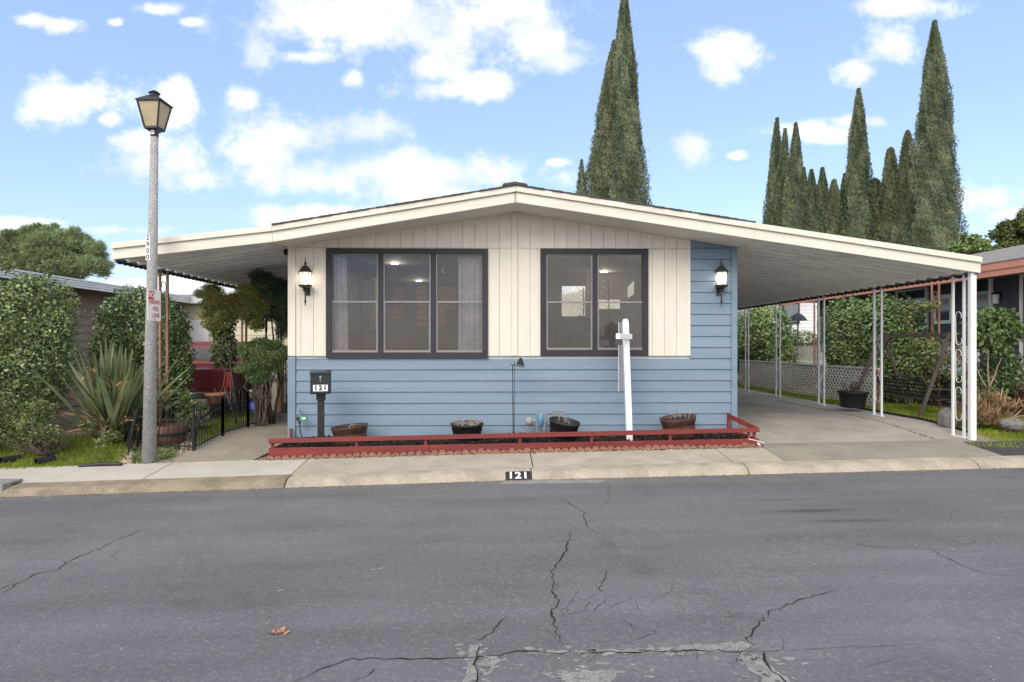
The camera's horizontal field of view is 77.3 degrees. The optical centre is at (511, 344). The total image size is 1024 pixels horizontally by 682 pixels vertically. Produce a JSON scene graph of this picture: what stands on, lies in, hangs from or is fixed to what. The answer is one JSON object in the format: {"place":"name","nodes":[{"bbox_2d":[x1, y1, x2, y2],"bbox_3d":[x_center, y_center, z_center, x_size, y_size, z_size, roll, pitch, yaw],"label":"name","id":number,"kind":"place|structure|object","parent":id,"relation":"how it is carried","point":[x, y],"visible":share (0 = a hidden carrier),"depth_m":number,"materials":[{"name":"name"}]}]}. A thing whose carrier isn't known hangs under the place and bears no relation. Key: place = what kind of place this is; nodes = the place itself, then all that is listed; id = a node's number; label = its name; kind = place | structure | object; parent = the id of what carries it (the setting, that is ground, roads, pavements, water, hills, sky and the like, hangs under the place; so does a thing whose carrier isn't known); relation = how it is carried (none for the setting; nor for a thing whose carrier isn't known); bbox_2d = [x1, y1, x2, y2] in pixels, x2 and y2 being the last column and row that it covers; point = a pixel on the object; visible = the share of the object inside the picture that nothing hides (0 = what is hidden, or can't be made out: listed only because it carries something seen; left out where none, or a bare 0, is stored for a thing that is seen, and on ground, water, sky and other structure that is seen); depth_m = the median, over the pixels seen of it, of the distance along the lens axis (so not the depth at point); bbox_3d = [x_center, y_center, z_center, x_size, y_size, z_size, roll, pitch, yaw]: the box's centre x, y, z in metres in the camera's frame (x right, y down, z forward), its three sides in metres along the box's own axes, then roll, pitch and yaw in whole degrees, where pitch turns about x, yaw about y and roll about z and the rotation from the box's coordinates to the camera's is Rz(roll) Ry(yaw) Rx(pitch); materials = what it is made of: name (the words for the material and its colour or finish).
{"place":"outdoors","nodes":[
{"label":"outdoors","id":0,"kind":"place"},
{"bbox_2d":[0,463,171,482],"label":"sidewalk","id":1,"kind":"structure","parent":0,"point":[77,473],"depth_m":9.01,"materials":[{"name":"concrete"}]},
{"bbox_2d":[187,409,253,443],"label":"grass","id":2,"kind":"structure","parent":0,"point":[251,416],"depth_m":12.16,"materials":[{"name":"green plant"}]},
{"bbox_2d":[154,421,287,462],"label":"walkway","id":3,"kind":"structure","parent":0,"point":[250,442],"depth_m":10.45,"materials":[{"name":"concrete"}]},
{"bbox_2d":[231,336,288,425],"bbox_3d":[-4.636,0.680,11.969,1.086,1.696,0.902,0,0,-1],"label":"weeping bush","id":4,"kind":"object","parent":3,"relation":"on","point":[265,358],"visible":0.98,"depth_m":11.81,"materials":[{"name":"green plant"}]},
{"bbox_2d":[240,268,287,423],"bbox_3d":[-4.557,0.005,12.321,1.219,3.001,1.049,0,0,-1],"label":"dark tree","id":5,"kind":"object","parent":3,"relation":"on","point":[275,295],"visible":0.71,"depth_m":12.21,"materials":[{"name":"green plant"}]},
{"bbox_2d":[145,458,307,478],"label":"sidewalk","id":6,"kind":"structure","parent":0,"point":[229,468],"depth_m":9.09,"materials":[{"name":"concrete"}]},
{"bbox_2d":[292,452,531,474],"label":"sidewalk","id":7,"kind":"structure","parent":0,"point":[409,463],"depth_m":9.21,"materials":[{"name":"beige concrete"}]},
{"bbox_2d":[0,468,1023,681],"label":"road","id":8,"kind":"structure","parent":0,"point":[199,574],"depth_m":4.83,"materials":[{"name":"grey asphalt"}]},
{"bbox_2d":[0,474,291,496],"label":"curb","id":9,"kind":"structure","parent":8,"relation":"on","point":[140,485],"depth_m":8.42,"materials":[{"name":"concrete"}]},
{"bbox_2d":[285,467,530,487],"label":"curb","id":10,"kind":"structure","parent":8,"relation":"on","point":[387,477],"depth_m":8.59,"materials":[{"name":"concrete"}]},
{"bbox_2d":[463,644,479,681],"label":"road patch","id":11,"kind":"object","parent":8,"relation":"on","point":[469,673],"visible":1,"depth_m":3.48,"materials":[{"name":"grey asphalt"}]},
{"bbox_2d":[5,468,1021,498],"bbox_3d":[0.296,1.837,8.479,14.995,0.285,0.237,0,0,-3],"label":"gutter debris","id":12,"kind":"object","parent":8,"relation":"on","point":[514,480],"visible":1,"depth_m":8.53,"materials":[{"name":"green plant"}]},
{"bbox_2d":[307,649,776,675],"bbox_3d":[0.143,1.745,3.587,2.725,0.046,0.287,0,0,-7],"label":"road crack","id":13,"kind":"object","parent":8,"relation":"on","point":[526,650],"visible":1,"depth_m":3.61,"materials":[{"name":"black asphalt"}]},
{"bbox_2d":[501,479,604,483],"bbox_3d":[0.553,1.805,8.464,1.425,0.022,0.310,0,0,-1],"label":"road patch","id":14,"kind":"object","parent":8,"relation":"on","point":[554,481],"visible":1,"depth_m":8.45,"materials":[{"name":"grey asphalt"}]},
{"bbox_2d":[563,667,628,681],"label":"road patch","id":15,"kind":"object","parent":8,"relation":"on","point":[608,673],"visible":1,"depth_m":3.36,"materials":[{"name":"grey asphalt"}]},
{"bbox_2d":[531,462,748,479],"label":"curb","id":16,"kind":"structure","parent":8,"relation":"on","point":[643,470],"depth_m":8.74,"materials":[{"name":"concrete"}]},
{"bbox_2d":[528,641,754,655],"bbox_3d":[0.721,1.737,3.653,1.324,0.020,0.134,0,0,-1],"label":"road patch","id":17,"kind":"object","parent":8,"relation":"on","point":[740,646],"visible":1,"depth_m":3.65,"materials":[{"name":"grey asphalt"}]},
{"bbox_2d":[735,653,789,681],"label":"road patch","id":18,"kind":"object","parent":8,"relation":"on","point":[773,677],"visible":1,"depth_m":3.41,"materials":[{"name":"grey asphalt"}]},
{"bbox_2d":[741,457,978,473],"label":"curb","id":19,"kind":"structure","parent":8,"relation":"on","point":[852,465],"depth_m":8.90,"materials":[{"name":"concrete"}]},
{"bbox_2d":[964,455,1023,468],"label":"curb","id":20,"kind":"structure","parent":8,"relation":"on","point":[991,462],"depth_m":9.01,"materials":[{"name":"concrete"}]},
{"bbox_2d":[0,371,1023,467],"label":"ground","id":21,"kind":"structure","parent":0,"point":[57,421],"depth_m":12.68,"materials":[{"name":"soil"}]},
{"bbox_2d":[0,260,85,437],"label":"camellia hedge","id":22,"kind":"object","parent":21,"relation":"on","point":[14,355],"visible":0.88,"depth_m":10.96,"materials":[{"name":"green plant"}]},
{"bbox_2d":[0,221,115,279],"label":"pine tree","id":23,"kind":"object","parent":21,"relation":"on","point":[65,252],"visible":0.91,"depth_m":40.56,"materials":[{"name":"green plant"}]},
{"bbox_2d":[0,392,123,456],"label":"bush","id":24,"kind":"object","parent":21,"relation":"on","point":[31,436],"visible":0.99,"depth_m":10.01,"materials":[{"name":"green plant"}]},
{"bbox_2d":[0,432,130,468],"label":"grass","id":25,"kind":"structure","parent":21,"relation":"on","point":[61,463],"depth_m":10.03,"materials":[{"name":"plant"}]},
{"bbox_2d":[0,267,189,415],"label":"neighbour house","id":26,"kind":"structure","parent":21,"relation":"on","point":[92,294],"depth_m":15.93,"materials":[{"name":"grey"}]},
{"bbox_2d":[35,336,188,442],"bbox_3d":[-6.496,0.716,10.691,2.310,1.726,2.235,0,0,-1],"label":"strap leaf plant","id":27,"kind":"object","parent":21,"relation":"on","point":[114,396],"visible":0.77,"depth_m":10.34,"materials":[{"name":"green plant"}]},
{"bbox_2d":[86,283,163,388],"bbox_3d":[-7.716,0.129,12.947,1.599,2.755,1.545,0,0,-1],"label":"camellia shrub","id":28,"kind":"object","parent":21,"relation":"on","point":[117,323],"visible":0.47,"depth_m":12.57,"materials":[{"name":"green plant"}]},
{"bbox_2d":[135,90,173,463],"bbox_3d":[-5.320,-0.965,9.523,0.383,5.643,0.383,0,0,-1],"label":"street lamp","id":29,"kind":"object","parent":21,"relation":"on","point":[155,109],"visible":1,"depth_m":9.46,"materials":[{"name":"concrete"}]},
{"bbox_2d":[147,289,160,320],"bbox_3d":[-5.267,-0.580,9.424,0.012,0.456,0.304,0,0,5],"label":"parking sign","id":30,"kind":"object","parent":29,"relation":"attached to","point":[153,305],"visible":1,"depth_m":9.40,"materials":[{"name":"white metal"}]},
{"bbox_2d":[130,443,180,463],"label":"weeds","id":31,"kind":"object","parent":21,"relation":"on","point":[139,459],"visible":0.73,"depth_m":10.00,"materials":[{"name":"green plant"}]},
{"bbox_2d":[117,429,197,463],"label":"gravel","id":32,"kind":"structure","parent":21,"relation":"on","point":[128,456],"depth_m":10.24,"materials":[{"name":"beige gravel"}]},
{"bbox_2d":[157,422,187,446],"bbox_3d":[-5.689,1.504,10.615,0.572,0.360,0.572,0,0,-1],"label":"barrel planter","id":33,"kind":"object","parent":32,"relation":"on","point":[170,433],"visible":0.48,"depth_m":10.43,"materials":[{"name":"brown wood"}]},
{"bbox_2d":[140,385,210,432],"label":"leafy plant","id":34,"kind":"object","parent":33,"relation":"in","point":[176,400],"visible":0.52,"depth_m":11.22,"materials":[{"name":"green plant"}]},
{"bbox_2d":[136,404,201,449],"bbox_3d":[-5.532,1.340,10.297,1.185,0.801,0.069,0,0,12],"label":"fence panel","id":35,"kind":"object","parent":21,"relation":"on","point":[138,442],"visible":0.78,"depth_m":10.28,"materials":[{"name":"black paint"}]},
{"bbox_2d":[141,290,197,398],"bbox_3d":[-6.647,0.271,12.406,1.038,2.698,1.057,0,0,-1],"label":"camellia shrub","id":36,"kind":"object","parent":21,"relation":"on","point":[178,337],"visible":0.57,"depth_m":12.30,"materials":[{"name":"green plant"}]},
{"bbox_2d":[104,275,287,391],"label":"neighbour house","id":37,"kind":"structure","parent":21,"relation":"on","point":[182,286],"depth_m":20.66,"materials":[{"name":"white"}]},
{"bbox_2d":[190,320,208,340],"bbox_3d":[-10.105,-0.350,20.696,0.600,0.900,0.070,0,0,-1],"label":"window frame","id":38,"kind":"structure","parent":37,"relation":"in","point":[198,334],"depth_m":20.66,"materials":[{"name":"white"}]},
{"bbox_2d":[192,395,221,450],"bbox_3d":[-4.993,1.290,10.531,0.040,0.896,0.824,0,0,8],"label":"fence panel","id":39,"kind":"object","parent":21,"relation":"on","point":[193,428],"visible":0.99,"depth_m":10.42,"materials":[{"name":"black paint"}]},
{"bbox_2d":[207,310,238,412],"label":"vine column","id":40,"kind":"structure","parent":21,"relation":"on","point":[221,339],"depth_m":14.33,"materials":[{"name":"green plant"}]},
{"bbox_2d":[172,341,274,409],"bbox_3d":[-7.201,0.710,15.929,1.820,1.580,5.167,0,0,-7],"label":"pickup truck","id":41,"kind":"object","parent":21,"relation":"on","point":[207,376],"visible":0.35,"depth_m":13.80,"materials":[{"name":"red paint"}]},
{"bbox_2d":[192,282,270,422],"bbox_3d":[-5.280,0.142,12.180,1.491,2.724,0.988,0,0,-1],"label":"nandina shrub","id":42,"kind":"object","parent":21,"relation":"on","point":[222,305],"visible":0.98,"depth_m":11.97,"materials":[{"name":"green plant"}]},
{"bbox_2d":[221,388,248,435],"bbox_3d":[-4.882,1.194,11.308,0.040,0.836,0.824,0,0,8],"label":"fence panel","id":43,"kind":"object","parent":21,"relation":"on","point":[222,416],"visible":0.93,"depth_m":11.20,"materials":[{"name":"black paint"}]},
{"bbox_2d":[258,445,762,459],"bbox_3d":[0.048,1.638,9.691,7.667,0.162,0.252,0,0,-3],"label":"brick edging","id":44,"kind":"object","parent":21,"relation":"on","point":[473,453],"visible":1,"depth_m":9.67,"materials":[{"name":"red brick"}]},
{"bbox_2d":[268,413,764,457],"bbox_3d":[0.127,1.430,10.207,7.626,0.582,0.930,0,0,-1],"label":"planter box","id":45,"kind":"object","parent":21,"relation":"on","point":[274,451],"visible":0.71,"depth_m":9.82,"materials":[{"name":"red wood"}]},
{"bbox_2d":[277,432,746,447],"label":"bark mulch","id":46,"kind":"object","parent":45,"relation":"in","point":[583,438],"visible":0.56,"depth_m":10.10,"materials":[{"name":"brown wood"}]},
{"bbox_2d":[310,370,330,446],"bbox_3d":[-2.983,1.010,9.988,0.317,1.221,0.367,0,0,-14],"label":"mailbox","id":47,"kind":"object","parent":46,"relation":"on","point":[320,384],"visible":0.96,"depth_m":9.87,"materials":[{"name":"black paint"}]},
{"bbox_2d":[311,375,329,392],"bbox_3d":[-2.944,0.603,9.822,0.281,0.282,0.027,0,0,-14],"label":"door","id":48,"kind":"structure","parent":47,"relation":"in","point":[319,383],"depth_m":9.82,"materials":[{"name":"metal"}]},
{"bbox_2d":[330,422,367,446],"bbox_3d":[-2.586,1.438,10.184,0.590,0.418,0.592,0,0,-1],"label":"flower pot","id":49,"kind":"object","parent":46,"relation":"on","point":[353,430],"visible":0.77,"depth_m":9.99,"materials":[{"name":"brown"}]},
{"bbox_2d":[450,411,483,443],"bbox_3d":[-0.714,1.330,10.210,0.543,0.561,0.528,0,0,45],"label":"flower pot","id":50,"kind":"object","parent":46,"relation":"on","point":[461,426],"visible":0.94,"depth_m":10.06,"materials":[{"name":"black plastic"}]},
{"bbox_2d":[525,410,564,432],"bbox_3d":[0.539,1.399,10.516,0.656,0.654,0.100,0,0,-1],"label":"gas meter","id":51,"kind":"object","parent":46,"relation":"on","point":[538,420],"visible":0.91,"depth_m":10.50,"materials":[{"name":"grey metal"}]},
{"bbox_2d":[549,412,579,441],"bbox_3d":[0.839,1.335,10.179,0.498,0.558,0.500,0,0,-1],"label":"flower pot","id":52,"kind":"object","parent":46,"relation":"on","point":[561,424],"visible":0.75,"depth_m":10.04,"materials":[{"name":"black plastic"}]},
{"bbox_2d":[659,407,696,439],"bbox_3d":[2.679,1.281,10.350,0.590,0.578,0.595,0,0,-1],"label":"flower pot","id":53,"kind":"object","parent":46,"relation":"on","point":[681,420],"visible":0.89,"depth_m":10.18,"materials":[{"name":"brown"}]},
{"bbox_2d":[111,181,981,439],"bbox_3d":[0.419,-0.388,19.610,13.550,4.275,19.412,0,0,-1],"label":"mobile home","id":54,"kind":"object","parent":21,"relation":"on","point":[432,316],"visible":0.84,"depth_m":10.75,"materials":[{"name":"blue paint"}]},
{"bbox_2d":[326,248,487,357],"bbox_3d":[-1.747,-0.691,10.702,2.690,1.833,0.077,0,0,-1],"label":"window","id":55,"kind":"structure","parent":54,"relation":"in","point":[380,352],"depth_m":10.67,"materials":[{"name":"metal"}]},
{"bbox_2d":[438,286,456,324],"bbox_3d":[-1.858,-1.147,18.385,0.530,1.147,0.050,0,0,-1],"label":"interior door","id":56,"kind":"structure","parent":54,"relation":"in","point":[445,293],"depth_m":18.36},
{"bbox_2d":[562,286,584,315],"bbox_3d":[1.454,-1.029,15.145,0.548,0.709,0.070,0,0,-1],"label":"far window","id":57,"kind":"structure","parent":54,"relation":"in","point":[569,293],"depth_m":15.14,"materials":[{"name":"beige glass"}]},
{"bbox_2d":[540,248,647,355],"bbox_3d":[1.386,-0.716,10.778,1.819,1.799,0.077,0,0,-1],"label":"window","id":58,"kind":"structure","parent":54,"relation":"in","point":[594,350],"depth_m":10.75,"materials":[{"name":"metal"}]},
{"bbox_2d":[575,39,616,198],"bbox_3d":[5.065,-7.641,35.203,3.615,18.282,3.533,0,0,-1],"label":"cypress tree","id":59,"kind":"object","parent":21,"relation":"on","point":[597,166],"visible":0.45,"depth_m":34.59,"materials":[{"name":"green plant"}]},
{"bbox_2d":[616,319,632,440],"bbox_3d":[1.828,0.616,10.211,0.223,2.050,0.980,0,0,20],"label":"sign post","id":60,"kind":"object","parent":21,"relation":"on","point":[624,378],"visible":0.87,"depth_m":10.13,"materials":[{"name":"white paint"}]},
{"bbox_2d":[602,0,652,204],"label":"cypress tree","id":61,"kind":"object","parent":21,"relation":"on","point":[627,182],"visible":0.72,"depth_m":33.58,"materials":[{"name":"green plant"}]},
{"bbox_2d":[737,304,798,388],"bbox_3d":[8.552,-0.021,23.234,2.840,3.262,6.178,0,0,-10],"label":"camellia hedge","id":62,"kind":"object","parent":21,"relation":"on","point":[761,339],"visible":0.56,"depth_m":21.57,"materials":[{"name":"green plant"}]},
{"bbox_2d":[761,117,780,225],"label":"cypress tree","id":63,"kind":"object","parent":21,"relation":"on","point":[769,200],"visible":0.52,"depth_m":46.23,"materials":[{"name":"green plant"}]},
{"bbox_2d":[737,303,816,355],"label":"distant house","id":64,"kind":"structure","parent":21,"relation":"on","point":[805,310],"depth_m":36.40,"materials":[{"name":"grey"}]},
{"bbox_2d":[770,128,789,226],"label":"cypress tree","id":65,"kind":"object","parent":21,"relation":"on","point":[777,216],"visible":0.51,"depth_m":45.27,"materials":[{"name":"green plant"}]},
{"bbox_2d":[737,383,839,404],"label":"grass","id":66,"kind":"structure","parent":21,"relation":"on","point":[800,396],"depth_m":17.87,"materials":[{"name":"green plant"}]},
{"bbox_2d":[781,121,809,230],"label":"cypress tree","id":67,"kind":"object","parent":21,"relation":"on","point":[794,209],"visible":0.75,"depth_m":43.12,"materials":[{"name":"green plant"}]},
{"bbox_2d":[781,328,816,370],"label":"camellia shrub","id":68,"kind":"object","parent":21,"relation":"on","point":[803,340],"visible":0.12,"depth_m":28.05,"materials":[{"name":"green plant"}]},
{"bbox_2d":[739,360,879,406],"bbox_3d":[8.149,1.005,18.490,0.150,0.990,8.452,0,0,-1],"label":"lattice fence","id":69,"kind":"object","parent":21,"relation":"on","point":[754,375],"visible":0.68,"depth_m":17.60,"materials":[{"name":"white paint"}]},
{"bbox_2d":[805,168,820,232],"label":"cypress tree","id":70,"kind":"object","parent":21,"relation":"on","point":[813,222],"visible":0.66,"depth_m":43.15,"materials":[{"name":"green plant"}]},
{"bbox_2d":[817,166,829,232],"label":"cypress tree","id":71,"kind":"object","parent":21,"relation":"on","point":[823,187],"visible":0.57,"depth_m":43.18,"materials":[{"name":"green plant"}]},
{"bbox_2d":[822,179,844,235],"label":"cypress tree","id":72,"kind":"object","parent":21,"relation":"on","point":[834,218],"visible":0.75,"depth_m":42.19,"materials":[{"name":"green plant"}]},
{"bbox_2d":[839,87,880,241],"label":"cypress tree","id":73,"kind":"object","parent":21,"relation":"on","point":[858,219],"visible":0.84,"depth_m":41.10,"materials":[{"name":"green plant"}]},
{"bbox_2d":[737,388,992,439],"bbox_3d":[7.032,1.519,20.206,0.860,0.215,19.940,0,0,-1],"label":"driveway edge strip","id":74,"kind":"object","parent":21,"relation":"on","point":[931,430],"visible":0.45,"depth_m":12.25,"materials":[{"name":"concrete"}]},
{"bbox_2d":[837,380,868,408],"bbox_3d":[7.289,1.052,13.681,0.602,0.594,0.602,0,0,-1],"label":"flower pot","id":75,"kind":"object","parent":74,"relation":"on","point":[852,397],"visible":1,"depth_m":13.49,"materials":[{"name":"black plastic"}]},
{"bbox_2d":[870,177,881,238],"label":"cypress tree","id":76,"kind":"object","parent":21,"relation":"on","point":[876,189],"visible":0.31,"depth_m":41.14,"materials":[{"name":"green plant"}]},
{"bbox_2d":[820,293,936,404],"bbox_3d":[9.412,0.216,16.609,1.865,3.266,3.465,0,0,-11],"label":"camellia hedge","id":77,"kind":"object","parent":21,"relation":"on","point":[854,352],"visible":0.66,"depth_m":16.41,"materials":[{"name":"green plant"}]},
{"bbox_2d":[874,146,898,243],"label":"cypress tree","id":78,"kind":"object","parent":21,"relation":"on","point":[888,185],"visible":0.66,"depth_m":40.30,"materials":[{"name":"green plant"}]},
{"bbox_2d":[777,245,1023,369],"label":"neighbour house","id":79,"kind":"structure","parent":21,"relation":"on","point":[1002,270],"depth_m":16.09,"materials":[{"name":"wood"}]},
{"bbox_2d":[895,287,928,329],"bbox_3d":[11.434,-1.029,18.325,0.050,1.201,1.390,0,0,-1],"label":"window","id":80,"kind":"structure","parent":79,"relation":"in","point":[921,294],"depth_m":18.09,"materials":[{"name":"black glass"}]},
{"bbox_2d":[933,294,950,323],"bbox_3d":[11.466,-0.943,17.016,0.050,0.771,0.705,0,0,-1],"label":"window","id":81,"kind":"structure","parent":79,"relation":"in","point":[945,312],"depth_m":16.96,"materials":[{"name":"grey glass"}]},
{"bbox_2d":[966,278,992,312],"bbox_3d":[11.495,-1.214,15.795,0.050,0.999,0.919,0,0,-1],"label":"window","id":82,"kind":"structure","parent":79,"relation":"in","point":[984,287],"depth_m":15.60,"materials":[{"name":"black glass"}]},
{"bbox_2d":[1019,274,1023,369],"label":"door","id":83,"kind":"structure","parent":79,"relation":"in","point":[1021,277],"depth_m":14.45,"materials":[{"name":"white glass"}]},
{"bbox_2d":[885,129,915,244],"bbox_3d":[24.528,-5.920,39.652,2.705,14.839,2.536,0,0,-1],"label":"cypress tree","id":84,"kind":"object","parent":21,"relation":"on","point":[902,193],"visible":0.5,"depth_m":39.35,"materials":[{"name":"green plant"}]},
{"bbox_2d":[791,283,1019,407],"bbox_3d":[10.682,0.015,18.465,1.507,2.970,9.400,0,0,-1],"label":"neighbour porch","id":85,"kind":"object","parent":21,"relation":"on","point":[805,351],"visible":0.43,"depth_m":16.27,"materials":[{"name":"wood"}]},
{"bbox_2d":[893,293,967,394],"bbox_3d":[9.773,-0.013,15.018,0.943,2.513,1.974,0,0,-1],"label":"climbing vine","id":86,"kind":"object","parent":85,"relation":"hanging from","point":[928,351],"visible":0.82,"depth_m":15.07,"materials":[{"name":"green plant"}]},
{"bbox_2d":[856,332,983,416],"bbox_3d":[8.522,0.615,13.612,1.426,1.714,2.445,0,0,-1],"label":"garden swing","id":87,"kind":"object","parent":21,"relation":"on","point":[903,394],"visible":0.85,"depth_m":13.30,"materials":[{"name":"brown wood"}]},
{"bbox_2d":[901,19,970,251],"bbox_3d":[24.192,-8.543,36.551,4.177,20.087,4.021,0,0,20],"label":"cypress tree","id":88,"kind":"object","parent":21,"relation":"on","point":[936,218],"visible":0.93,"depth_m":35.98,"materials":[{"name":"green plant"}]},
{"bbox_2d":[947,232,1001,254],"bbox_3d":[22.084,-1.980,30.582,2.295,6.771,1.765,0,0,-30],"label":"leafy tree","id":89,"kind":"object","parent":21,"relation":"on","point":[975,243],"visible":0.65,"depth_m":30.24,"materials":[{"name":"green plant"}]},
{"bbox_2d":[945,349,1023,409],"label":"camellia shrub","id":90,"kind":"object","parent":21,"relation":"on","point":[1010,382],"visible":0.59,"depth_m":13.13,"materials":[{"name":"green plant"}]},
{"bbox_2d":[948,386,1023,425],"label":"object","id":91,"kind":"object","parent":21,"relation":"on","point":[988,414],"visible":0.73,"depth_m":11.05,"materials":[{"name":"brown plant"}]},
{"bbox_2d":[956,305,1023,393],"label":"camellia tree","id":92,"kind":"object","parent":21,"relation":"on","point":[999,330],"visible":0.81,"depth_m":12.43,"materials":[{"name":"green plant"}]},
{"bbox_2d":[967,415,1023,447],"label":"grass","id":93,"kind":"structure","parent":21,"relation":"on","point":[1004,439],"depth_m":10.25,"materials":[{"name":"green plant"}]},
{"bbox_2d":[983,206,1023,248],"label":"leafy tree","id":94,"kind":"object","parent":21,"relation":"on","point":[1006,233],"visible":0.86,"depth_m":38.52,"materials":[{"name":"green plant"}]},
{"bbox_2d":[997,374,1023,414],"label":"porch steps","id":95,"kind":"structure","parent":21,"relation":"on","point":[1020,395],"depth_m":13.27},
{"bbox_2d":[999,417,1023,432],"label":"boulder","id":96,"kind":"object","parent":21,"relation":"on","point":[1016,424],"visible":0.98,"depth_m":10.73,"materials":[{"name":"grey stone"}]},
{"bbox_2d":[0,0,1023,282],"label":"sky","id":97,"kind":"structure","parent":0,"point":[283,110],"materials":[{"name":"blue"}]},
{"bbox_2d":[530,448,730,466],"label":"sidewalk","id":98,"kind":"structure","parent":0,"point":[621,457],"depth_m":9.35,"materials":[{"name":"beige concrete"}]},
{"bbox_2d":[714,447,783,462],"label":"sidewalk","id":99,"kind":"structure","parent":0,"point":[753,454],"depth_m":9.45,"materials":[{"name":"beige concrete"}]},
{"bbox_2d":[737,393,935,443],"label":"driveway","id":100,"kind":"structure","parent":0,"point":[774,421],"depth_m":11.41,"materials":[{"name":"concrete"}]},
{"bbox_2d":[760,440,994,446],"bbox_3d":[5.796,1.594,10.123,3.720,0.155,0.138,0,0,-1],"label":"driveway apron","id":101,"kind":"object","parent":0,"point":[830,443],"visible":0.43,"depth_m":10.09,"materials":[{"name":"concrete"}]},
{"bbox_2d":[763,442,1001,460],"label":"sidewalk","id":102,"kind":"structure","parent":0,"point":[871,451],"depth_m":9.55,"materials":[{"name":"concrete"}]},
{"bbox_2d":[865,402,1023,438],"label":"grass","id":103,"kind":"structure","parent":0,"point":[930,412],"depth_m":12.92,"materials":[{"name":"green plant"}]},
{"bbox_2d":[964,441,1023,455],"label":"sidewalk","id":104,"kind":"structure","parent":0,"point":[1006,451],"depth_m":9.71,"materials":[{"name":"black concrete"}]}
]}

